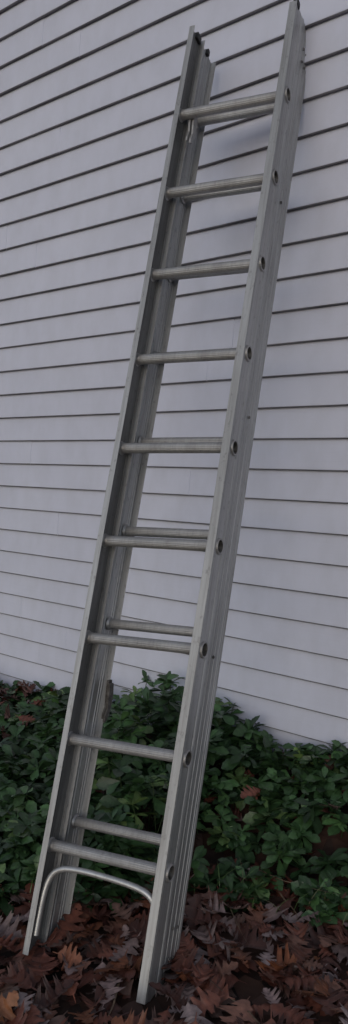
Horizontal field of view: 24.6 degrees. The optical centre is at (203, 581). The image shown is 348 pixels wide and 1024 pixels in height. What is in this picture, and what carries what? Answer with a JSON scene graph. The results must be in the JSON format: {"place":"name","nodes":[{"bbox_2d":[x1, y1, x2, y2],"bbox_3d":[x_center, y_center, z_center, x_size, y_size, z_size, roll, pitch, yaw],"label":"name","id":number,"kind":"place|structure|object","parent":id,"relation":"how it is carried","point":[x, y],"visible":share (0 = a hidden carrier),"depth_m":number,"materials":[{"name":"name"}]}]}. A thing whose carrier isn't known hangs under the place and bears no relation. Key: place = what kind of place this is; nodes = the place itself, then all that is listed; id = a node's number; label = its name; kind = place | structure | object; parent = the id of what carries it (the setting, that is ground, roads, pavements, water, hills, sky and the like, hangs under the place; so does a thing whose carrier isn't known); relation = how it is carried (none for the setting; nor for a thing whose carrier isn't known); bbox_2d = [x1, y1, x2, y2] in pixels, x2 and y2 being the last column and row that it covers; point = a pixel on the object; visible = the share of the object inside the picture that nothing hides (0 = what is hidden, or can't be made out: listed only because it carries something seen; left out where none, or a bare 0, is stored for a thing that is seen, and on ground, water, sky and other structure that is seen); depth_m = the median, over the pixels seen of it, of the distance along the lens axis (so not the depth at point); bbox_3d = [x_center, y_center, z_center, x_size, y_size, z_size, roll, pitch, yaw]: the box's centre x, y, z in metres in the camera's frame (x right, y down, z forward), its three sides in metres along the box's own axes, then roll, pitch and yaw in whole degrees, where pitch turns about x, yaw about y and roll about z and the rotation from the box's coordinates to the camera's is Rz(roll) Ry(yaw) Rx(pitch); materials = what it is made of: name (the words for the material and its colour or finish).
{"place":"outdoors","nodes":[
{"label":"outdoors","id":0,"kind":"place"},
{"bbox_2d":[0,702,347,1023],"bbox_3d":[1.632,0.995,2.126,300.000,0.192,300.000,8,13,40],"label":"ground","id":1,"kind":"structure","parent":0,"point":[254,986],"depth_m":2.29,"materials":[{"name":"soil"}]},
{"bbox_2d":[22,0,305,1004],"bbox_3d":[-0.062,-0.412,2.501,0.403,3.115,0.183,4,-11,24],"label":"extension ladder","id":2,"kind":"object","parent":1,"relation":"on","point":[136,444],"visible":0.94,"depth_m":2.45,"materials":[{"name":"metal"}]},
{"bbox_2d":[0,670,347,929],"bbox_3d":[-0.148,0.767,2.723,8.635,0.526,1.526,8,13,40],"label":"ground cover plants","id":3,"kind":"object","parent":1,"relation":"on","point":[25,798],"visible":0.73,"depth_m":2.81,"materials":[{"name":"green plant"}]},
{"bbox_2d":[0,0,347,763],"bbox_3d":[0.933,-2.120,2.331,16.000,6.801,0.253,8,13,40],"label":"house wall","id":4,"kind":"structure","parent":1,"relation":"on","point":[88,92],"depth_m":3.29,"materials":[{"name":"plastic"}]},
{"bbox_2d":[0,680,347,1023],"bbox_3d":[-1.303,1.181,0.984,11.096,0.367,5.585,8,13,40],"label":"fallen leaves","id":5,"kind":"object","parent":1,"relation":"on","point":[327,994],"visible":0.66,"depth_m":2.19,"materials":[{"name":"brown plant"}]},
{"bbox_2d":[104,776,338,1023],"bbox_3d":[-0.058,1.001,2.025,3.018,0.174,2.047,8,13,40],"label":"twigs","id":6,"kind":"object","parent":5,"relation":"on","point":[118,984],"visible":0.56,"depth_m":2.28,"materials":[{"name":"brown wood"}]}
]}

